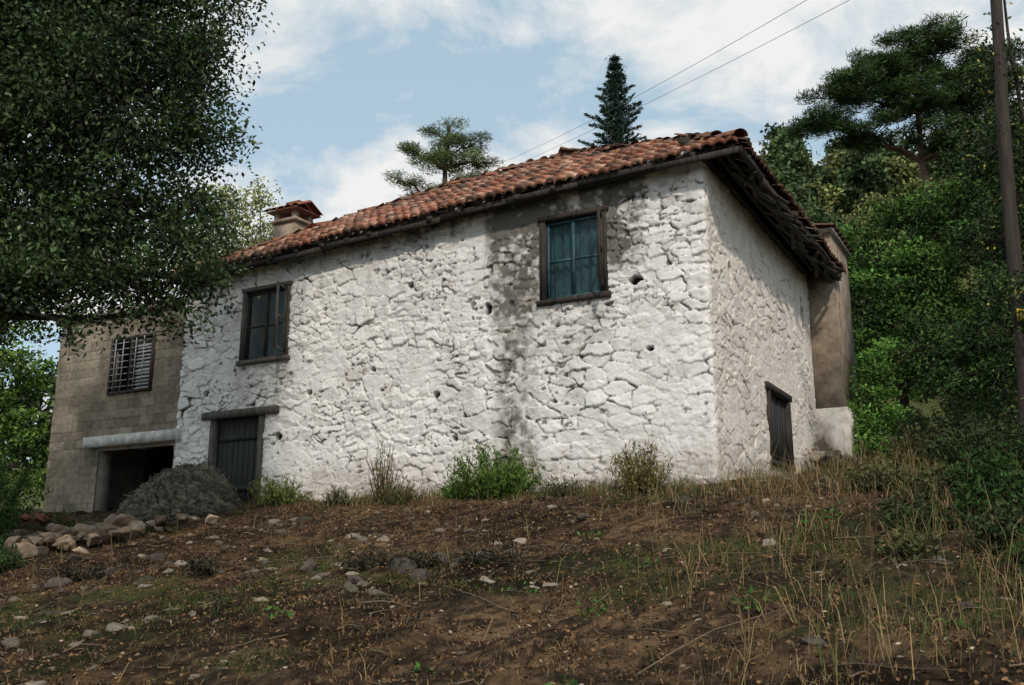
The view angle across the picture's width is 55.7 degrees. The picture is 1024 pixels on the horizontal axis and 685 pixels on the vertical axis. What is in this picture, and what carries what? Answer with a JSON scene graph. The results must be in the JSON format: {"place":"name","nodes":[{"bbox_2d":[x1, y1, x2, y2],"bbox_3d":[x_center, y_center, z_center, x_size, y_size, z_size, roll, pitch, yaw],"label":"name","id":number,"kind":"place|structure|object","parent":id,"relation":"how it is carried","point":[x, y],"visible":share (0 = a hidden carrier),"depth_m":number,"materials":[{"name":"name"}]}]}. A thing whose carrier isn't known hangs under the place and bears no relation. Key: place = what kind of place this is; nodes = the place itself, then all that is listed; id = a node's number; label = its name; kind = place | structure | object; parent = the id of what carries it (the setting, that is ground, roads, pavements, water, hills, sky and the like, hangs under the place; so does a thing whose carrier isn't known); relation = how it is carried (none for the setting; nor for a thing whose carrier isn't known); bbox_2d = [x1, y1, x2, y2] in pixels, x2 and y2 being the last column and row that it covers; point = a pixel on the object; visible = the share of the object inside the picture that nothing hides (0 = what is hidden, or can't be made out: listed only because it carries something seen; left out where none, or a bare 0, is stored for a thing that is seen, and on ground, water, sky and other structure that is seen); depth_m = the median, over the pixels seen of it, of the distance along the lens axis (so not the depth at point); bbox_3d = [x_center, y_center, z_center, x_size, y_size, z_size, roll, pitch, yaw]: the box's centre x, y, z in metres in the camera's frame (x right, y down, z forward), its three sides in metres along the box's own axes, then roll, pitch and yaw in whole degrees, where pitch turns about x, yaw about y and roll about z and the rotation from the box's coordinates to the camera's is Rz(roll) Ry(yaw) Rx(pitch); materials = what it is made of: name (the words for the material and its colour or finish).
{"place":"outdoors","nodes":[
{"label":"outdoors","id":0,"kind":"place"},
{"bbox_2d":[0,204,1023,684],"bbox_3d":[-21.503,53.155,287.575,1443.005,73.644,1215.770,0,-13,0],"label":"ground","id":1,"kind":"structure","parent":0,"point":[142,662],"depth_m":7.73,"materials":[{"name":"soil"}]},
{"bbox_2d":[0,542,33,573],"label":"wild shrub","id":2,"kind":"object","parent":1,"relation":"on","point":[4,562],"visible":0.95,"depth_m":12.70,"materials":[{"name":"green plant"}]},
{"bbox_2d":[0,506,33,546],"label":"wild shrub","id":3,"kind":"object","parent":1,"relation":"on","point":[6,534],"visible":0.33,"depth_m":15.34,"materials":[{"name":"green plant"}]},
{"bbox_2d":[0,447,53,531],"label":"wild shrub","id":4,"kind":"object","parent":1,"relation":"on","point":[11,501],"visible":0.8,"depth_m":18.41,"materials":[{"name":"green plant"}]},
{"bbox_2d":[0,302,60,509],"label":"walnut tree","id":5,"kind":"object","parent":1,"relation":"on","point":[13,397],"visible":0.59,"depth_m":25.60,"materials":[{"name":"green plant"}]},
{"bbox_2d":[36,507,97,531],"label":"wild shrub","id":6,"kind":"object","parent":1,"relation":"on","point":[63,520],"visible":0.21,"depth_m":16.51,"materials":[{"name":"green plant"}]},
{"bbox_2d":[34,557,115,583],"bbox_3d":[-5.157,2.730,11.459,0.875,0.421,0.926,7,-15,-29],"label":"dead brush","id":7,"kind":"object","parent":1,"relation":"on","point":[72,575],"visible":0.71,"depth_m":11.36,"materials":[{"name":"brown plant"}]},
{"bbox_2d":[2,513,219,557],"bbox_3d":[-7.104,3.055,14.999,4.228,0.983,4.002,-10,-17,37],"label":"rubble heap","id":8,"kind":"object","parent":1,"relation":"on","point":[88,534],"visible":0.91,"depth_m":15.07,"materials":[{"name":"stone"}]},
{"bbox_2d":[42,297,186,512],"bbox_3d":[-7.446,2.235,23.279,4.350,5.080,5.420,-7,-15,28],"label":"block extension","id":9,"kind":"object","parent":1,"relation":"on","point":[115,433],"visible":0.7,"depth_m":21.41,"materials":[{"name":"concrete"}]},
{"bbox_2d":[106,333,156,395],"bbox_3d":[-8.296,0.478,21.174,1.360,1.260,0.090,-7,-15,28],"label":"window frame","id":10,"kind":"structure","parent":9,"relation":"in","point":[133,344],"depth_m":21.13,"materials":[{"name":"brown wood"}]},
{"bbox_2d":[0,0,279,360],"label":"evergreen oak tree","id":11,"kind":"object","parent":1,"relation":"on","point":[44,76],"visible":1,"depth_m":13.30,"materials":[{"name":"green plant"}]},
{"bbox_2d":[111,458,242,526],"bbox_3d":[-6.051,2.824,17.712,2.368,1.416,1.799,0,-13,0],"label":"rock mound","id":12,"kind":"object","parent":1,"relation":"on","point":[202,489],"visible":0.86,"depth_m":17.20,"materials":[{"name":"grey gravel"}]},
{"bbox_2d":[176,554,227,577],"bbox_3d":[-3.466,2.550,10.878,0.512,0.361,0.629,10,-16,-36],"label":"dead brush","id":13,"kind":"object","parent":1,"relation":"on","point":[196,570],"visible":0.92,"depth_m":10.83,"materials":[{"name":"brown plant"}]},
{"bbox_2d":[175,176,282,266],"bbox_3d":[-8.321,-0.269,29.802,4.978,10.266,3.276,0,-13,0],"label":"almond tree","id":14,"kind":"object","parent":1,"relation":"on","point":[261,228],"visible":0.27,"depth_m":30.51,"materials":[{"name":"green plant"}]},
{"bbox_2d":[259,296,271,356],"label":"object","id":15,"kind":"structure","parent":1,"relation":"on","point":[262,329],"depth_m":22.38,"materials":[{"name":"glass"}]},
{"bbox_2d":[223,143,841,298],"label":"roof deck boards","id":16,"kind":"object","parent":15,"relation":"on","point":[516,191],"visible":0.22,"depth_m":18.05,"materials":[{"name":"brown wood"}]},
{"bbox_2d":[263,200,323,237],"bbox_3d":[-5.043,-2.327,22.287,1.040,1.910,0.920,-7,-15,28],"label":"chimney","id":17,"kind":"object","parent":16,"relation":"on","point":[292,216],"visible":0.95,"depth_m":22.18,"materials":[{"name":"paint"}]},
{"bbox_2d":[169,128,846,273],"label":"clay roof tiles","id":18,"kind":"object","parent":16,"relation":"on","point":[565,162],"visible":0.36,"depth_m":18.55,"materials":[{"name":"brown tile"}]},
{"bbox_2d":[264,603,292,619],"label":"broadleaf weed","id":19,"kind":"object","parent":1,"relation":"on","point":[276,608],"visible":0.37,"depth_m":7.90,"materials":[{"name":"green plant"}]},
{"bbox_2d":[247,473,314,506],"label":"green shrub","id":20,"kind":"object","parent":1,"relation":"on","point":[273,495],"visible":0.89,"depth_m":17.56,"materials":[{"name":"green plant"}]},
{"bbox_2d":[323,483,359,505],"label":"dry shrub","id":21,"kind":"object","parent":1,"relation":"on","point":[336,497],"visible":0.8,"depth_m":16.82,"materials":[{"name":"green plant"}]},
{"bbox_2d":[330,548,393,572],"bbox_3d":[-1.602,2.436,10.614,0.646,0.386,0.721,-12,-18,42],"label":"dead brush","id":22,"kind":"object","parent":1,"relation":"on","point":[357,565],"visible":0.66,"depth_m":10.52,"materials":[{"name":"brown plant"}]},
{"bbox_2d":[364,439,401,501],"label":"dry shrub","id":23,"kind":"object","parent":1,"relation":"on","point":[382,480],"visible":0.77,"depth_m":16.57,"materials":[{"name":"brown plant"}]},
{"bbox_2d":[377,476,422,505],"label":"dry shrub","id":24,"kind":"object","parent":1,"relation":"on","point":[391,497],"visible":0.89,"depth_m":16.11,"materials":[{"name":"green plant"}]},
{"bbox_2d":[395,661,435,679],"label":"broadleaf weed","id":25,"kind":"object","parent":1,"relation":"on","point":[417,666],"visible":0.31,"depth_m":6.17,"materials":[{"name":"green plant"}]},
{"bbox_2d":[380,543,455,568],"bbox_3d":[-0.997,2.357,10.349,0.810,0.439,0.828,-6,-14,24],"label":"dead brush","id":26,"kind":"object","parent":1,"relation":"on","point":[418,559],"visible":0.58,"depth_m":10.19,"materials":[{"name":"brown plant"}]},
{"bbox_2d":[382,115,505,196],"bbox_3d":[-2.261,-1.499,31.084,4.182,12.418,2.873,0,-13,0],"label":"pine tree","id":27,"kind":"object","parent":1,"relation":"on","point":[446,158],"visible":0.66,"depth_m":32.02,"materials":[{"name":"green plant"}]},
{"bbox_2d":[436,471,477,499],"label":"green shrub","id":28,"kind":"object","parent":1,"relation":"on","point":[455,491],"visible":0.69,"depth_m":15.59,"materials":[{"name":"green plant"}]},
{"bbox_2d":[203,471,738,517],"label":"wall foot grass","id":29,"kind":"structure","parent":1,"relation":"on","point":[433,495],"depth_m":15.08,"materials":[{"name":"green plant"}]},
{"bbox_2d":[444,540,525,571],"bbox_3d":[-0.289,2.209,9.885,0.794,0.405,0.753,4,-14,-17],"label":"dead brush","id":30,"kind":"object","parent":1,"relation":"on","point":[497,558],"visible":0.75,"depth_m":9.78,"materials":[{"name":"brown plant"}]},
{"bbox_2d":[446,441,542,499],"bbox_3d":[-0.264,2.103,15.420,1.557,1.038,1.622,0,-13,0],"label":"green shrub","id":31,"kind":"object","parent":1,"relation":"on","point":[507,479],"visible":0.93,"depth_m":15.12,"materials":[{"name":"green plant"}]},
{"bbox_2d":[173,148,820,501],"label":"whitewashed walls","id":32,"kind":"structure","parent":1,"relation":"on","point":[429,352],"depth_m":16.85,"materials":[{"name":"white stone"}]},
{"bbox_2d":[201,405,279,504],"bbox_3d":[-5.364,2.507,19.011,2.000,2.400,0.220,-7,-15,28],"label":"plank door","id":33,"kind":"structure","parent":32,"relation":"attached to","point":[235,450],"depth_m":19.15,"materials":[{"name":"grey wood"}]},
{"bbox_2d":[235,280,293,366],"bbox_3d":[-4.908,-0.363,19.428,1.360,1.600,0.215,-7,-15,28],"label":"window","id":34,"kind":"structure","parent":32,"relation":"attached to","point":[242,361],"depth_m":19.47,"materials":[{"name":"brown wood"}]},
{"bbox_2d":[245,288,284,359],"bbox_3d":[-4.900,-0.359,19.442,1.074,1.412,0.044,-7,-15,28],"label":"casement","id":35,"kind":"object","parent":34,"relation":"attached to","point":[266,325],"visible":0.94,"depth_m":19.54,"materials":[{"name":"grey wood"}]},
{"bbox_2d":[268,291,284,355],"bbox_3d":[-4.616,-0.363,19.423,0.558,1.412,0.058,-7,-15,28],"label":"curtain","id":36,"kind":"object","parent":34,"relation":"hanging from","point":[273,350],"visible":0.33,"depth_m":19.49,"materials":[{"name":"fabric"}]},
{"bbox_2d":[273,281,287,351],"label":"open leaf","id":37,"kind":"object","parent":34,"relation":"attached to","point":[277,315],"visible":1,"depth_m":18.83,"materials":[{"name":"grey wood"}]},
{"bbox_2d":[249,221,579,358],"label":"window reveals","id":38,"kind":"structure","parent":32,"relation":"attached to","point":[255,332],"depth_m":20.03,"materials":[{"name":"concrete"}]},
{"bbox_2d":[173,143,840,284],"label":"fascia boards","id":39,"kind":"object","parent":32,"relation":"attached to","point":[710,162],"visible":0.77,"depth_m":16.91,"materials":[{"name":"brown wood"}]},
{"bbox_2d":[223,136,842,283],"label":"rafters","id":40,"kind":"object","parent":32,"relation":"on","point":[788,231],"visible":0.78,"depth_m":17.56,"materials":[{"name":"brown wood"}]},
{"bbox_2d":[536,204,611,306],"bbox_3d":[1.048,-1.431,16.287,1.340,1.575,0.215,-7,-15,28],"label":"window","id":41,"kind":"structure","parent":32,"relation":"attached to","point":[542,222],"depth_m":16.30,"materials":[{"name":"brown wood"}]},
{"bbox_2d":[547,215,601,298],"bbox_3d":[1.056,-1.422,16.301,1.034,1.377,0.044,-7,-15,28],"label":"casement","id":42,"kind":"object","parent":41,"relation":"attached to","point":[574,258],"visible":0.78,"depth_m":16.38,"materials":[{"name":"teal paint"}]},
{"bbox_2d":[551,218,598,297],"bbox_3d":[1.051,-1.390,16.436,0.889,1.377,0.058,-7,-15,28],"label":"curtain","id":43,"kind":"object","parent":41,"relation":"hanging from","point":[587,279],"visible":0.66,"depth_m":16.44,"materials":[{"name":"teal fabric"}]},
{"bbox_2d":[597,205,603,286],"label":"open leaf","id":44,"kind":"object","parent":41,"relation":"attached to","point":[600,247],"visible":1,"depth_m":15.65,"materials":[{"name":"teal wood"}]},
{"bbox_2d":[764,381,794,471],"bbox_3d":[4.907,1.588,17.936,0.205,1.460,1.800,-7,-15,28],"label":"frame","id":45,"kind":"object","parent":32,"relation":"attached to","point":[771,388],"visible":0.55,"depth_m":18.05,"materials":[{"name":"brown wood"}]},
{"bbox_2d":[771,394,787,463],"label":"shutter boards","id":46,"kind":"object","parent":45,"relation":"attached to","point":[778,417],"visible":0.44,"depth_m":18.09,"materials":[{"name":"grey wood"}]},
{"bbox_2d":[0,121,1004,489],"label":"hillside forest","id":47,"kind":"object","parent":1,"relation":"on","point":[842,179],"visible":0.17,"depth_m":73.75,"materials":[{"name":"green plant"}]},
{"bbox_2d":[0,469,1022,684],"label":"field stones","id":48,"kind":"object","parent":1,"relation":"on","point":[422,574],"visible":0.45,"depth_m":10.24,"materials":[{"name":"grey stone"}]},
{"bbox_2d":[0,470,1023,684],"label":"fallen twigs","id":49,"kind":"object","parent":1,"relation":"on","point":[679,648],"visible":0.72,"depth_m":8.65,"materials":[{"name":"wood"}]},
{"bbox_2d":[0,467,1023,684],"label":"leaf litter","id":50,"kind":"object","parent":1,"relation":"on","point":[794,626],"visible":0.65,"depth_m":8.15,"materials":[{"name":"brown plant"}]},
{"bbox_2d":[1,414,1023,684],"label":"tall dry grass","id":51,"kind":"structure","parent":1,"relation":"on","point":[839,483],"depth_m":7.37,"materials":[{"name":"brown plant"}]},
{"bbox_2d":[505,581,541,593],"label":"broadleaf weed","id":52,"kind":"object","parent":1,"relation":"on","point":[533,589],"visible":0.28,"depth_m":8.30,"materials":[{"name":"green plant"}]},
{"bbox_2d":[534,473,589,497],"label":"dry shrub","id":53,"kind":"object","parent":1,"relation":"on","point":[565,489],"visible":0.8,"depth_m":14.78,"materials":[{"name":"green plant"}]},
{"bbox_2d":[546,674,577,684],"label":"broadleaf weed","id":54,"kind":"object","parent":1,"relation":"on","point":[572,681],"visible":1,"depth_m":5.34,"materials":[{"name":"green plant"}]},
{"bbox_2d":[577,531,602,539],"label":"broadleaf weed","id":55,"kind":"object","parent":1,"relation":"on","point":[593,537],"visible":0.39,"depth_m":10.68,"materials":[{"name":"green plant"}]},
{"bbox_2d":[571,599,612,622],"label":"broadleaf weed","id":56,"kind":"object","parent":1,"relation":"on","point":[591,609],"visible":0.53,"depth_m":7.28,"materials":[{"name":"green plant"}]},
{"bbox_2d":[577,54,646,147],"bbox_3d":[3.531,-2.975,33.516,5.128,15.368,5.278,9,-16,-35],"label":"fir tree","id":57,"kind":"object","parent":1,"relation":"on","point":[616,130],"visible":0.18,"depth_m":34.59,"materials":[{"name":"green plant"}]},
{"bbox_2d":[619,554,660,570],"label":"broadleaf weed","id":58,"kind":"object","parent":1,"relation":"on","point":[656,559],"visible":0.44,"depth_m":8.80,"materials":[{"name":"green plant"}]},
{"bbox_2d":[607,431,673,493],"bbox_3d":[1.898,1.790,14.267,0.990,0.979,0.986,0,-13,0],"label":"dry shrub","id":59,"kind":"object","parent":1,"relation":"on","point":[628,467],"visible":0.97,"depth_m":14.21,"materials":[{"name":"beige plant"}]},
{"bbox_2d":[734,586,780,611],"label":"broadleaf weed","id":60,"kind":"object","parent":1,"relation":"on","point":[751,589],"visible":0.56,"depth_m":6.73,"materials":[{"name":"green plant"}]},
{"bbox_2d":[790,515,829,528],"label":"broadleaf weed","id":61,"kind":"object","parent":1,"relation":"on","point":[810,522],"visible":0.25,"depth_m":9.95,"materials":[{"name":"green plant"}]},
{"bbox_2d":[794,501,842,519],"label":"broadleaf weed","id":62,"kind":"object","parent":1,"relation":"on","point":[834,512],"visible":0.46,"depth_m":10.41,"materials":[{"name":"green plant"}]},
{"bbox_2d":[807,223,864,455],"bbox_3d":[7.001,0.190,22.150,1.500,5.747,2.450,-7,-15,28],"label":"annex","id":63,"kind":"object","parent":1,"relation":"on","point":[832,344],"visible":0.32,"depth_m":21.28,"materials":[{"name":"paint"}]},
{"bbox_2d":[809,440,869,470],"bbox_3d":[7.195,2.523,20.811,1.208,1.060,3.842,-7,-15,29],"label":"stone footing","id":64,"kind":"object","parent":1,"relation":"on","point":[822,446],"visible":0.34,"depth_m":19.43,"materials":[{"name":"grey stone"}]},
{"bbox_2d":[840,458,914,492],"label":"wild shrub","id":65,"kind":"object","parent":1,"relation":"on","point":[858,479],"visible":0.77,"depth_m":12.14,"materials":[{"name":"green plant"}]},
{"bbox_2d":[844,339,934,466],"bbox_3d":[8.013,1.743,21.136,2.184,3.626,2.844,-10,-16,36],"label":"climbing shrub","id":66,"kind":"object","parent":1,"relation":"on","point":[880,419],"visible":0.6,"depth_m":21.05,"materials":[{"name":"green plant"}]},
{"bbox_2d":[781,9,1023,419],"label":"pine tree","id":67,"kind":"object","parent":1,"relation":"on","point":[893,80],"visible":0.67,"depth_m":30.04,"materials":[{"name":"green plant"}]},
{"bbox_2d":[866,522,947,561],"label":"wild shrub","id":68,"kind":"object","parent":1,"relation":"on","point":[913,546],"visible":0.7,"depth_m":7.70,"materials":[{"name":"green plant"}]},
{"bbox_2d":[868,488,953,532],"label":"wild shrub","id":69,"kind":"object","parent":1,"relation":"on","point":[892,513],"visible":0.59,"depth_m":9.33,"materials":[{"name":"green plant"}]},
{"bbox_2d":[876,421,954,468],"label":"wild shrub","id":70,"kind":"object","parent":1,"relation":"on","point":[918,442],"visible":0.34,"depth_m":15.55,"materials":[{"name":"green plant"}]},
{"bbox_2d":[838,158,1022,433],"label":"woodland tree","id":71,"kind":"object","parent":1,"relation":"on","point":[909,265],"visible":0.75,"depth_m":26.25,"materials":[{"name":"green plant"}]},
{"bbox_2d":[885,456,978,502],"bbox_3d":[4.844,1.644,11.156,1.155,0.639,1.053,0,-13,0],"label":"wild shrub","id":72,"kind":"object","parent":1,"relation":"on","point":[923,481],"visible":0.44,"depth_m":10.98,"materials":[{"name":"green plant"}]},
{"bbox_2d":[891,388,985,448],"bbox_3d":[8.386,1.662,18.460,1.992,1.544,2.008,9,-16,-34],"label":"wild shrub","id":73,"kind":"object","parent":1,"relation":"on","point":[948,410],"visible":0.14,"depth_m":18.33,"materials":[{"name":"green plant"}]},
{"bbox_2d":[905,618,971,631],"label":"broadleaf weed","id":74,"kind":"object","parent":1,"relation":"on","point":[960,621],"visible":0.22,"depth_m":5.83,"materials":[{"name":"green plant"}]},
{"bbox_2d":[898,395,1011,447],"bbox_3d":[7.598,1.604,16.673,1.992,1.283,1.935,0,-13,0],"label":"wild shrub","id":75,"kind":"object","parent":1,"relation":"on","point":[956,417],"visible":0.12,"depth_m":16.49,"materials":[{"name":"green plant"}]},
{"bbox_2d":[901,255,1023,416],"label":"woodland tree","id":76,"kind":"object","parent":1,"relation":"on","point":[987,358],"visible":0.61,"depth_m":19.92,"materials":[{"name":"green plant"}]},
{"bbox_2d":[918,403,1023,471],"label":"wild shrub","id":77,"kind":"object","parent":1,"relation":"on","point":[941,451],"visible":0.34,"depth_m":11.77,"materials":[{"name":"green plant"}]},
{"bbox_2d":[919,120,1023,420],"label":"woodland tree","id":78,"kind":"object","parent":1,"relation":"on","point":[956,236],"visible":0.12,"depth_m":25.92,"materials":[{"name":"green plant"}]},
{"bbox_2d":[926,416,1016,462],"bbox_3d":[6.325,1.432,13.202,1.160,0.864,1.166,-10,-16,36],"label":"wild shrub","id":79,"kind":"object","parent":1,"relation":"on","point":[976,428],"visible":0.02,"depth_m":13.11,"materials":[{"name":"green plant"}]},
{"bbox_2d":[928,407,1018,462],"bbox_3d":[7.068,1.497,14.449,1.478,1.057,1.614,8,-15,-29],"label":"wild shrub","id":80,"kind":"object","parent":1,"relation":"on","point":[961,426],"visible":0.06,"depth_m":14.31,"materials":[{"name":"green plant"}]},
{"bbox_2d":[937,0,1023,435],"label":"woodland tree","id":81,"kind":"object","parent":1,"relation":"on","point":[991,243],"visible":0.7,"depth_m":14.40,"materials":[{"name":"green plant"}]},
{"bbox_2d":[938,430,1023,499],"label":"wild shrub","id":82,"kind":"object","parent":1,"relation":"on","point":[988,461],"visible":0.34,"depth_m":10.32,"materials":[{"name":"green plant"}]},
{"bbox_2d":[940,459,1023,530],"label":"wild shrub","id":83,"kind":"object","parent":1,"relation":"on","point":[976,494],"visible":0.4,"depth_m":9.12,"materials":[{"name":"green plant"}]},
{"bbox_2d":[963,379,1017,433],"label":"wild shrub","id":84,"kind":"object","parent":1,"relation":"on","point":[1004,404],"visible":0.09,"depth_m":17.23,"materials":[{"name":"green plant"}]},
{"bbox_2d":[958,485,1023,553],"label":"wild shrub","id":85,"kind":"object","parent":1,"relation":"on","point":[1010,519],"visible":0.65,"depth_m":8.10,"materials":[{"name":"green plant"}]},
{"bbox_2d":[990,0,1023,436],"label":"utility pole","id":86,"kind":"object","parent":1,"relation":"on","point":[1010,216],"visible":0.84,"depth_m":13.82,"materials":[{"name":"brown wood"}]},
{"bbox_2d":[487,0,848,168],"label":"overhead wires","id":87,"kind":"object","parent":86,"relation":"attached to","point":[687,68],"visible":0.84,"depth_m":23.87,"materials":[{"name":"black metal"}]},
{"bbox_2d":[992,526,1023,567],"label":"wild shrub","id":88,"kind":"object","parent":1,"relation":"on","point":[1020,532],"visible":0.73,"depth_m":7.29,"materials":[{"name":"green plant"}]},
{"bbox_2d":[1001,562,1023,597],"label":"wild shrub","id":89,"kind":"object","parent":1,"relation":"on","point":[1020,570],"visible":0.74,"depth_m":6.49,"materials":[{"name":"green plant"}]},
{"bbox_2d":[0,0,1023,461],"label":"sky","id":90,"kind":"structure","parent":0,"point":[340,83],"materials":[{"name":"blue"}]}
]}

